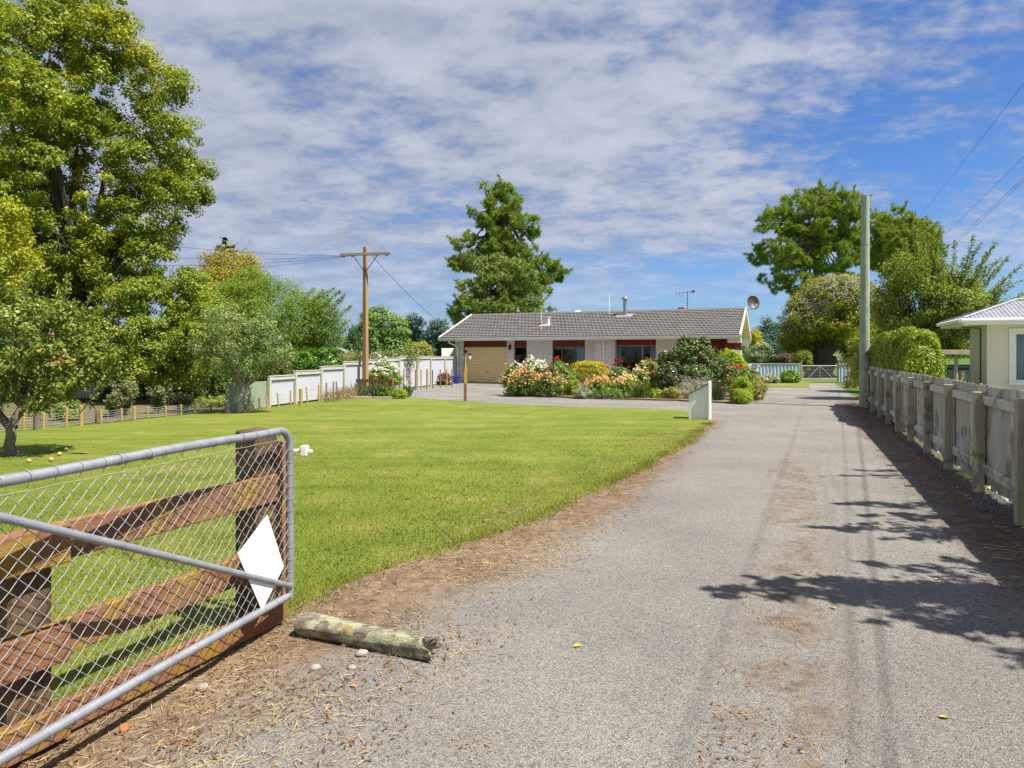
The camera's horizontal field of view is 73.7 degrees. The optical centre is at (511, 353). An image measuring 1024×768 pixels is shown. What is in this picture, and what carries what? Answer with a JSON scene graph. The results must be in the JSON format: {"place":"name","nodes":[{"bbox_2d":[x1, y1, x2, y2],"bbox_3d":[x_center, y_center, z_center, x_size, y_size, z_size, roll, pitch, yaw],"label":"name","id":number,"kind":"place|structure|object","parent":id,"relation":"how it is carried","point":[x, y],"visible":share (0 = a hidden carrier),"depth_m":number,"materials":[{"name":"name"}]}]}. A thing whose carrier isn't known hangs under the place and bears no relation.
{"place":"outdoors","nodes":[
{"label":"outdoors","id":0,"kind":"place"},
{"bbox_2d":[0,399,223,428],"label":"dirt strip","id":1,"kind":"object","parent":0,"point":[9,411],"visible":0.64,"depth_m":18.59,"materials":[{"name":"soil"}]},
{"bbox_2d":[0,190,45,313],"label":"golden tree","id":2,"kind":"object","parent":1,"relation":"on","point":[10,257],"visible":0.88,"depth_m":17.10,"materials":[{"name":"yellow plant"}]},
{"bbox_2d":[52,400,85,420],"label":"bush","id":3,"kind":"object","parent":1,"relation":"on","point":[72,406],"visible":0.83,"depth_m":16.24,"materials":[{"name":"green plant"}]},
{"bbox_2d":[58,376,96,398],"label":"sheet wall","id":4,"kind":"structure","parent":1,"relation":"on","point":[82,395],"depth_m":23.04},
{"bbox_2d":[103,390,128,416],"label":"leggy shrub","id":5,"kind":"object","parent":1,"relation":"on","point":[112,401],"visible":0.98,"depth_m":17.14,"materials":[{"name":"green plant"}]},
{"bbox_2d":[108,378,140,414],"bbox_3d":[-10.048,1.122,17.753,0.796,0.996,0.732,0,0,0],"label":"leggy shrub","id":6,"kind":"object","parent":1,"relation":"on","point":[129,392],"visible":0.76,"depth_m":17.66,"materials":[{"name":"green plant"}]},
{"bbox_2d":[67,265,240,403],"bbox_3d":[-11.610,-0.570,22.328,5.585,4.641,3.877,0,0,0],"label":"hawthorn tree","id":7,"kind":"object","parent":1,"relation":"on","point":[165,344],"visible":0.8,"depth_m":21.58,"materials":[{"name":"green plant"}]},
{"bbox_2d":[145,383,175,413],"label":"leggy shrub","id":8,"kind":"object","parent":1,"relation":"on","point":[158,394],"visible":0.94,"depth_m":18.21,"materials":[{"name":"green plant"}]},
{"bbox_2d":[169,392,194,410],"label":"leggy shrub","id":9,"kind":"object","parent":1,"relation":"on","point":[182,398],"visible":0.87,"depth_m":18.97,"materials":[{"name":"green plant"}]},
{"bbox_2d":[191,394,224,407],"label":"bush","id":10,"kind":"object","parent":1,"relation":"on","point":[218,400],"visible":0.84,"depth_m":20.32,"materials":[{"name":"green plant"}]},
{"bbox_2d":[0,398,720,749],"bbox_3d":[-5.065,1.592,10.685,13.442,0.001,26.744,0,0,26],"label":"lawn","id":11,"kind":"structure","parent":0,"point":[358,415],"depth_m":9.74,"materials":[{"name":"plant"}]},
{"bbox_2d":[0,266,121,455],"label":"apple tree","id":12,"kind":"object","parent":11,"relation":"on","point":[70,362],"visible":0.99,"depth_m":10.62,"materials":[{"name":"green plant"}]},
{"bbox_2d":[0,401,224,429],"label":"wire fence","id":13,"kind":"object","parent":11,"relation":"on","point":[37,422],"visible":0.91,"depth_m":15.70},
{"bbox_2d":[0,427,285,767],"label":"rail fence","id":14,"kind":"object","parent":11,"relation":"on","point":[268,621],"visible":0.69,"depth_m":3.05,"materials":[{"name":"wood"}]},
{"bbox_2d":[0,427,293,766],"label":"chain link gate","id":15,"kind":"structure","parent":14,"relation":"attached to","point":[17,749],"depth_m":2.89,"materials":[{"name":"metal"}]},
{"bbox_2d":[238,515,283,607],"bbox_3d":[-1.354,1.135,3.695,0.003,0.507,0.391,0,0,16],"label":"sign board","id":16,"kind":"object","parent":15,"relation":"attached to","point":[258,553],"visible":1,"depth_m":3.70,"materials":[{"name":"metal"}]},
{"bbox_2d":[186,298,297,412],"bbox_3d":[-7.282,0.134,18.449,2.795,3.232,2.108,0,0,-22],"label":"young tree","id":17,"kind":"object","parent":11,"relation":"on","point":[227,357],"visible":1,"depth_m":18.21,"materials":[{"name":"green plant"}]},
{"bbox_2d":[225,381,266,412],"bbox_3d":[-7.495,1.190,19.325,0.032,0.780,1.938,0,0,13],"label":"green fence","id":18,"kind":"object","parent":11,"relation":"on","point":[255,391],"visible":0.69,"depth_m":19.39,"materials":[{"name":"metal"}]},
{"bbox_2d":[247,381,338,410],"bbox_3d":[-6.577,1.307,21.034,0.210,0.791,4.102,0,0,22],"label":"wire fence","id":19,"kind":"object","parent":11,"relation":"on","point":[301,400],"visible":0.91,"depth_m":21.17,"materials":[{"name":"wood"}]},
{"bbox_2d":[3,430,681,601],"bbox_3d":[-0.615,1.572,8.748,8.792,0.034,10.518,0,0,0],"label":"clover","id":20,"kind":"object","parent":11,"relation":"on","point":[436,524],"visible":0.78,"depth_m":6.92,"materials":[{"name":"green plant"}]},
{"bbox_2d":[687,381,710,419],"bbox_3d":[4.622,1.135,16.861,0.540,0.930,0.540,0,0,20],"label":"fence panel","id":21,"kind":"object","parent":11,"relation":"on","point":[700,403],"visible":0.96,"depth_m":16.66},
{"bbox_2d":[436,372,453,384],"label":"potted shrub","id":22,"kind":"object","parent":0,"point":[443,378],"visible":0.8,"depth_m":34.78,"materials":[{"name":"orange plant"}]},
{"bbox_2d":[0,356,1013,510],"bbox_3d":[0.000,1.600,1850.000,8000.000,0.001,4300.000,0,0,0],"label":"ground","id":23,"kind":"structure","parent":0,"point":[854,392],"depth_m":26.93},
{"bbox_2d":[0,290,143,400],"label":"understorey bush","id":24,"kind":"object","parent":23,"relation":"on","point":[6,337],"visible":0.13,"depth_m":22.82,"materials":[{"name":"green plant"}]},
{"bbox_2d":[0,0,219,399],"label":"broadleaf tree","id":25,"kind":"object","parent":23,"relation":"on","point":[45,137],"visible":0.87,"depth_m":23.43,"materials":[{"name":"green plant"}]},
{"bbox_2d":[97,357,296,398],"bbox_3d":[-11.519,0.910,24.692,7.608,1.681,2.464,0,0,0],"label":"understorey bush","id":26,"kind":"object","parent":23,"relation":"on","point":[198,392],"visible":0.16,"depth_m":24.25,"materials":[{"name":"green plant"}]},
{"bbox_2d":[181,241,267,367],"bbox_3d":[-16.826,-2.440,39.729,5.338,8.380,5.242,0,0,0],"label":"golden conifer","id":27,"kind":"object","parent":23,"relation":"on","point":[214,272],"visible":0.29,"depth_m":39.47,"materials":[{"name":"yellow plant"}]},
{"bbox_2d":[208,237,240,275],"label":"cedar tree","id":28,"kind":"object","parent":23,"relation":"on","point":[225,239],"visible":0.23,"depth_m":69.93,"materials":[{"name":"green plant"}]},
{"bbox_2d":[250,358,296,381],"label":"scrub bush","id":29,"kind":"object","parent":23,"relation":"on","point":[284,369],"visible":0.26,"depth_m":24.25,"materials":[{"name":"green plant"}]},
{"bbox_2d":[200,262,352,380],"bbox_3d":[-10.261,-1.095,29.766,7.276,5.690,4.746,0,0,0],"label":"willow tree","id":30,"kind":"object","parent":23,"relation":"on","point":[311,313],"visible":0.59,"depth_m":28.78,"materials":[{"name":"green plant"}]},
{"bbox_2d":[278,346,347,374],"bbox_3d":[-7.816,0.704,26.694,2.825,2.092,1.844,0,0,0],"label":"citrus bush","id":31,"kind":"object","parent":23,"relation":"on","point":[302,362],"visible":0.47,"depth_m":26.23,"materials":[{"name":"green plant"}]},
{"bbox_2d":[267,356,456,407],"bbox_3d":[-5.166,0.856,29.119,0.145,1.508,18.178,0,0,13],"label":"stepped metal fence","id":32,"kind":"object","parent":23,"relation":"on","point":[344,374],"visible":0.6,"depth_m":24.63,"materials":[{"name":"metal"}]},
{"bbox_2d":[340,307,383,359],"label":"dark tree","id":33,"kind":"object","parent":23,"relation":"on","point":[353,334],"visible":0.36,"depth_m":57.16,"materials":[{"name":"green plant"}]},
{"bbox_2d":[328,346,422,371],"bbox_3d":[-6.282,0.682,31.086,4.597,2.135,2.099,0,0,0],"label":"scrub bush","id":34,"kind":"object","parent":23,"relation":"on","point":[348,357],"visible":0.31,"depth_m":30.93,"materials":[{"name":"green plant"}]},
{"bbox_2d":[354,303,412,358],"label":"dark tree","id":35,"kind":"object","parent":23,"relation":"on","point":[383,335],"visible":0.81,"depth_m":51.26,"materials":[{"name":"green plant"}]},
{"bbox_2d":[401,312,431,355],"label":"conifer","id":36,"kind":"object","parent":23,"relation":"on","point":[415,322],"visible":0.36,"depth_m":65.19,"materials":[{"name":"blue plant"}]},
{"bbox_2d":[405,341,435,356],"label":"shrub","id":37,"kind":"object","parent":23,"relation":"on","point":[425,350],"visible":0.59,"depth_m":40.85,"materials":[{"name":"green plant"}]},
{"bbox_2d":[416,317,454,355],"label":"conifer","id":38,"kind":"object","parent":23,"relation":"on","point":[435,332],"visible":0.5,"depth_m":59.15,"materials":[{"name":"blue plant"}]},
{"bbox_2d":[17,343,969,359],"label":"woods","id":39,"kind":"object","parent":23,"relation":"on","point":[748,347],"depth_m":196.54,"materials":[{"name":"green plant"}]},
{"bbox_2d":[445,252,557,325],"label":"cypress tree","id":40,"kind":"object","parent":23,"relation":"on","point":[508,292],"visible":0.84,"depth_m":55.06,"materials":[{"name":"green plant"}]},
{"bbox_2d":[444,173,573,312],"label":"pine tree","id":41,"kind":"object","parent":23,"relation":"on","point":[503,221],"visible":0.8,"depth_m":61.38,"materials":[{"name":"green plant"}]},
{"bbox_2d":[437,290,758,384],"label":"brick house","id":42,"kind":"structure","parent":23,"relation":"on","point":[494,343],"depth_m":36.16,"materials":[{"name":"white brick"}]},
{"bbox_2d":[465,347,506,382],"bbox_3d":[-1.413,0.605,37.356,2.533,1.950,0.083,0,0,22],"label":"garage door","id":43,"kind":"structure","parent":42,"relation":"in","point":[486,364],"depth_m":37.35,"materials":[{"name":"brown metal"}]},
{"bbox_2d":[553,346,584,373],"bbox_3d":[2.999,0.314,35.597,1.772,1.453,0.192,0,0,23],"label":"window","id":44,"kind":"structure","parent":42,"relation":"in","point":[579,351],"depth_m":35.43,"materials":[{"name":"brown metal"}]},
{"bbox_2d":[616,345,655,366],"bbox_3d":[6.208,0.354,34.269,2.093,1.573,0.192,0,0,23],"label":"window","id":45,"kind":"structure","parent":42,"relation":"in","point":[619,347],"depth_m":34.13,"materials":[{"name":"glass"}]},
{"bbox_2d":[750,329,765,347],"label":"shrub","id":46,"kind":"object","parent":23,"relation":"on","point":[755,334],"visible":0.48,"depth_m":51.97,"materials":[{"name":"yellow plant"}]},
{"bbox_2d":[742,342,780,362],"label":"shrub","id":47,"kind":"object","parent":23,"relation":"on","point":[762,352],"visible":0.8,"depth_m":45.58,"materials":[{"name":"green plant"}]},
{"bbox_2d":[749,315,792,358],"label":"conifer","id":48,"kind":"object","parent":23,"relation":"on","point":[770,335],"visible":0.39,"depth_m":63.46,"materials":[{"name":"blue plant"}]},
{"bbox_2d":[772,353,793,362],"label":"shrub","id":49,"kind":"object","parent":23,"relation":"on","point":[786,358],"visible":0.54,"depth_m":44.76,"materials":[{"name":"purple plant"}]},
{"bbox_2d":[791,350,812,371],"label":"shrub","id":50,"kind":"object","parent":23,"relation":"on","point":[802,356],"visible":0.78,"depth_m":43.70,"materials":[{"name":"green plant"}]},
{"bbox_2d":[743,178,873,297],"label":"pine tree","id":51,"kind":"object","parent":23,"relation":"on","point":[817,238],"visible":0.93,"depth_m":68.82,"materials":[{"name":"green plant"}]},
{"bbox_2d":[776,272,896,376],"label":"spreading tree","id":52,"kind":"object","parent":23,"relation":"on","point":[830,313],"visible":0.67,"depth_m":45.43,"materials":[{"name":"green plant"}]},
{"bbox_2d":[859,195,871,406],"bbox_3d":[10.616,-1.475,20.570,0.324,6.551,0.299,0,0,-22],"label":"utility pole","id":53,"kind":"object","parent":23,"relation":"on","point":[864,341],"visible":0.93,"depth_m":20.47,"materials":[{"name":"concrete"}]},
{"bbox_2d":[841,319,895,386],"bbox_3d":[15.160,0.138,28.418,2.452,3.225,2.904,0,0,0],"label":"side bush","id":54,"kind":"object","parent":23,"relation":"on","point":[854,368],"visible":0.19,"depth_m":28.59,"materials":[{"name":"green plant"}]},
{"bbox_2d":[854,199,950,321],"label":"pine tree","id":55,"kind":"object","parent":23,"relation":"on","point":[886,234],"visible":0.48,"depth_m":74.62,"materials":[{"name":"green plant"}]},
{"bbox_2d":[870,326,946,377],"bbox_3d":[10.057,0.463,17.684,1.010,2.288,9.168,0,0,22],"label":"clipped hedge","id":56,"kind":"object","parent":23,"relation":"on","point":[910,349],"visible":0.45,"depth_m":15.20,"materials":[{"name":"green plant"}]},
{"bbox_2d":[865,366,1023,525],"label":"paling fence","id":57,"kind":"object","parent":23,"relation":"on","point":[974,431],"visible":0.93,"depth_m":8.89,"materials":[{"name":"wood"}]},
{"bbox_2d":[870,215,1023,362],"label":"cherry tree","id":58,"kind":"object","parent":23,"relation":"on","point":[950,292],"visible":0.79,"depth_m":23.07,"materials":[{"name":"green plant"}]},
{"bbox_2d":[942,350,969,380],"bbox_3d":[14.554,0.731,22.887,1.250,1.739,1.625,0,0,0],"label":"pergola","id":59,"kind":"object","parent":23,"relation":"on","point":[955,352],"visible":0.55,"depth_m":22.10,"materials":[{"name":"wood"}]},
{"bbox_2d":[944,365,969,382],"bbox_3d":[15.655,0.978,24.008,0.900,1.205,0.095,0,0,0],"label":"slat fence","id":60,"kind":"object","parent":23,"relation":"on","point":[949,371],"visible":0.34,"depth_m":23.99,"materials":[{"name":"blue paint"}]},
{"bbox_2d":[936,298,1023,390],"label":"bungalow","id":61,"kind":"object","parent":23,"relation":"on","point":[996,345],"visible":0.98,"depth_m":16.35,"materials":[{"name":"beige paint"}]},
{"bbox_2d":[1008,328,1023,384],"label":"window","id":62,"kind":"structure","parent":61,"relation":"in","point":[1016,335],"depth_m":16.21,"materials":[{"name":"white paint"}]},
{"bbox_2d":[0,0,1023,344],"label":"sky","id":63,"kind":"structure","parent":0,"point":[647,140],"materials":[{"name":"blue"}]},
{"bbox_2d":[9,383,1023,767],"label":"driveway","id":64,"kind":"structure","parent":0,"point":[649,689],"depth_m":3.84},
{"bbox_2d":[20,507,622,767],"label":"dry straw","id":65,"kind":"object","parent":64,"relation":"on","point":[324,695],"visible":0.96,"depth_m":3.29,"materials":[{"name":"plant"}]},
{"bbox_2d":[10,427,715,767],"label":"leaf litter","id":66,"kind":"object","parent":64,"relation":"on","point":[194,732],"visible":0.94,"depth_m":3.28,"materials":[{"name":"plant"}]},
{"bbox_2d":[293,611,442,661],"bbox_3d":[-0.795,1.538,3.736,0.896,0.124,0.138,0,0,22],"label":"log","id":67,"kind":"object","parent":64,"relation":"on","point":[356,634],"visible":1,"depth_m":3.68,"materials":[{"name":"wood"}]},
{"bbox_2d":[403,369,451,389],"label":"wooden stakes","id":68,"kind":"object","parent":64,"relation":"on","point":[426,381],"visible":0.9,"depth_m":31.00,"materials":[{"name":"wood"}]},
{"bbox_2d":[463,348,470,400],"bbox_3d":[-1.537,0.703,23.002,0.315,1.815,0.107,0,0,0],"label":"garden post","id":69,"kind":"object","parent":64,"relation":"on","point":[465,350],"visible":1,"depth_m":22.98,"materials":[{"name":"yellow paint"}]},
{"bbox_2d":[369,456,1015,759],"bbox_3d":[2.269,1.588,6.097,4.722,0.011,8.297,0,0,25],"label":"petal drift","id":70,"kind":"object","parent":64,"relation":"on","point":[663,611],"visible":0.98,"depth_m":3.99,"materials":[{"name":"plant"}]},
{"bbox_2d":[509,451,959,767],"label":"drive litter","id":71,"kind":"object","parent":64,"relation":"on","point":[785,743],"visible":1,"depth_m":2.90,"materials":[{"name":"plant"}]},
{"bbox_2d":[832,404,1023,638],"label":"needle litter","id":72,"kind":"object","parent":64,"relation":"on","point":[947,501],"visible":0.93,"depth_m":7.55,"materials":[{"name":"plant"}]},
{"bbox_2d":[900,442,1023,546],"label":"gravel","id":73,"kind":"structure","parent":64,"relation":"on","point":[915,447],"depth_m":7.50,"materials":[{"name":"gravel"}]},
{"bbox_2d":[503,386,766,403],"bbox_3d":[5.696,1.570,27.884,12.144,0.060,12.537,0,0,0],"label":"garden bed","id":74,"kind":"object","parent":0,"point":[684,399],"visible":0.3,"depth_m":23.85,"materials":[{"name":"soil"}]},
{"bbox_2d":[497,360,523,393],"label":"rose bush","id":75,"kind":"object","parent":74,"relation":"on","point":[510,369],"visible":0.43,"depth_m":26.23,"materials":[{"name":"green plant"}]},
{"bbox_2d":[505,365,539,395],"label":"rose bush","id":76,"kind":"object","parent":74,"relation":"on","point":[526,380],"visible":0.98,"depth_m":25.41,"materials":[{"name":"green plant"}]},
{"bbox_2d":[516,355,547,386],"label":"rose bush","id":77,"kind":"object","parent":74,"relation":"on","point":[533,364],"visible":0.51,"depth_m":28.10,"materials":[{"name":"white plant"}]},
{"bbox_2d":[532,369,568,396],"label":"rose bush","id":78,"kind":"object","parent":74,"relation":"on","point":[555,380],"visible":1,"depth_m":25.15,"materials":[{"name":"green plant"}]},
{"bbox_2d":[540,355,569,388],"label":"rose bush","id":79,"kind":"object","parent":74,"relation":"on","point":[559,369],"visible":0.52,"depth_m":27.54,"materials":[{"name":"green plant"}]},
{"bbox_2d":[563,374,580,394],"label":"lime shrub","id":80,"kind":"object","parent":74,"relation":"on","point":[571,384],"visible":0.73,"depth_m":25.44,"materials":[{"name":"green plant"}]},
{"bbox_2d":[574,382,594,397],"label":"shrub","id":81,"kind":"object","parent":74,"relation":"on","point":[581,392],"visible":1,"depth_m":24.24,"materials":[{"name":"grey plant"}]},
{"bbox_2d":[568,360,610,384],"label":"clipped shrub","id":82,"kind":"object","parent":74,"relation":"on","point":[597,369],"visible":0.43,"depth_m":28.03,"materials":[{"name":"plant"}]},
{"bbox_2d":[585,372,616,396],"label":"flower clump","id":83,"kind":"object","parent":74,"relation":"on","point":[602,383],"visible":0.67,"depth_m":24.72,"materials":[{"name":"orange plant"}]},
{"bbox_2d":[593,388,632,397],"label":"shrub","id":84,"kind":"object","parent":74,"relation":"on","point":[611,393],"visible":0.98,"depth_m":24.09,"materials":[{"name":"green plant"}]},
{"bbox_2d":[605,358,630,381],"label":"rose bush","id":85,"kind":"object","parent":74,"relation":"on","point":[618,370],"visible":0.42,"depth_m":27.19,"materials":[{"name":"green plant"}]},
{"bbox_2d":[611,372,641,396],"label":"flower clump","id":86,"kind":"object","parent":74,"relation":"on","point":[630,380],"visible":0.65,"depth_m":24.71,"materials":[{"name":"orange plant"}]},
{"bbox_2d":[622,364,651,391],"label":"rose bush","id":87,"kind":"object","parent":74,"relation":"on","point":[641,375],"visible":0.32,"depth_m":26.01,"materials":[{"name":"green plant"}]},
{"bbox_2d":[619,378,659,397],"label":"strap plant","id":88,"kind":"object","parent":74,"relation":"on","point":[638,392],"visible":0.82,"depth_m":23.94,"materials":[{"name":"green plant"}]},
{"bbox_2d":[641,357,663,389],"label":"rose bush","id":89,"kind":"object","parent":74,"relation":"on","point":[650,367],"visible":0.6,"depth_m":26.82,"materials":[{"name":"green plant"}]},
{"bbox_2d":[659,386,681,398],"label":"shrub","id":90,"kind":"object","parent":74,"relation":"on","point":[669,393],"visible":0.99,"depth_m":23.54,"materials":[{"name":"yellow plant"}]},
{"bbox_2d":[672,375,713,397],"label":"lavender","id":91,"kind":"object","parent":74,"relation":"on","point":[689,384],"visible":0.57,"depth_m":23.84,"materials":[{"name":"grey plant"}]},
{"bbox_2d":[653,334,734,390],"bbox_3d":[6.952,0.466,25.950,2.807,2.467,2.311,0,0,-35],"label":"camellia","id":92,"kind":"object","parent":74,"relation":"on","point":[682,359],"visible":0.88,"depth_m":25.63,"materials":[{"name":"green plant"}]},
{"bbox_2d":[710,379,730,399],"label":"strap plant","id":93,"kind":"object","parent":74,"relation":"on","point":[717,393],"visible":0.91,"depth_m":22.67,"materials":[{"name":"green plant"}]},
{"bbox_2d":[714,348,748,389],"bbox_3d":[8.999,0.659,28.048,1.747,1.854,1.222,0,0,-10],"label":"tall shrub","id":94,"kind":"object","parent":74,"relation":"on","point":[734,356],"visible":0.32,"depth_m":27.76,"materials":[{"name":"green plant"}]},
{"bbox_2d":[726,375,755,396],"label":"fern clump","id":95,"kind":"object","parent":74,"relation":"on","point":[741,383],"visible":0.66,"depth_m":22.88,"materials":[{"name":"green plant"}]},
{"bbox_2d":[729,388,753,403],"bbox_3d":[7.354,1.330,21.843,0.793,0.591,0.799,0,0,0],"label":"spiky mound","id":96,"kind":"object","parent":74,"relation":"on","point":[742,396],"visible":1,"depth_m":21.66,"materials":[{"name":"green plant"}]},
{"bbox_2d":[725,364,768,388],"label":"rose bush","id":97,"kind":"object","parent":74,"relation":"on","point":[742,371],"visible":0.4,"depth_m":24.49,"materials":[{"name":"green plant"}]},
{"bbox_2d":[743,374,763,399],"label":"leggy plant","id":98,"kind":"object","parent":74,"relation":"on","point":[757,387],"visible":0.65,"depth_m":22.96,"materials":[{"name":"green plant"}]},
{"bbox_2d":[766,380,838,386],"bbox_3d":[16.584,1.586,37.111,6.076,0.001,10.313,0,0,17],"label":"grass strip","id":99,"kind":"object","parent":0,"point":[803,383],"depth_m":36.62,"materials":[{"name":"plant"}]},
{"bbox_2d":[759,374,780,382],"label":"shrub","id":100,"kind":"object","parent":99,"relation":"on","point":[772,378],"visible":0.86,"depth_m":36.95,"materials":[{"name":"grey plant"}]},
{"bbox_2d":[747,363,799,381],"bbox_3d":[14.930,1.073,38.986,2.963,1.055,0.081,0,0,0],"label":"ribbed fence","id":101,"kind":"object","parent":99,"relation":"on","point":[771,368],"visible":0.41,"depth_m":38.99,"materials":[{"name":"metal"}]},
{"bbox_2d":[779,368,802,382],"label":"shrub","id":102,"kind":"object","parent":99,"relation":"on","point":[789,376],"visible":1,"depth_m":37.29,"materials":[{"name":"green plant"}]},
{"bbox_2d":[802,365,836,379],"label":"field gate","id":103,"kind":"structure","parent":99,"relation":"on","point":[819,372],"depth_m":40.00,"materials":[{"name":"wood"}]},
{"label":"garden bed","id":104,"kind":"structure","parent":0,"visible":0},
{"bbox_2d":[340,246,390,394],"bbox_3d":[-5.526,-1.140,25.899,1.891,5.880,0.448,0,0,0],"label":"power pole","id":105,"kind":"object","parent":104,"relation":"on","point":[365,348],"visible":0.94,"depth_m":25.92,"materials":[{"name":"wood"}]},
{"bbox_2d":[358,380,384,395],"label":"iris clump","id":106,"kind":"object","parent":104,"relation":"on","point":[373,391],"visible":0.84,"depth_m":25.15,"materials":[{"name":"green plant"}]},
{"bbox_2d":[356,378,393,389],"bbox_3d":[-5.271,1.280,25.850,1.684,0.720,0.148,0,0,14],"label":"bed rail","id":107,"kind":"object","parent":104,"relation":"on","point":[391,381],"visible":0.3,"depth_m":25.72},
{"bbox_2d":[369,355,403,388],"bbox_3d":[-5.034,0.810,26.795,1.597,1.551,1.494,0,0,0],"label":"rose bush","id":108,"kind":"object","parent":104,"relation":"on","point":[383,371],"visible":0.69,"depth_m":26.62,"materials":[{"name":"white plant"}]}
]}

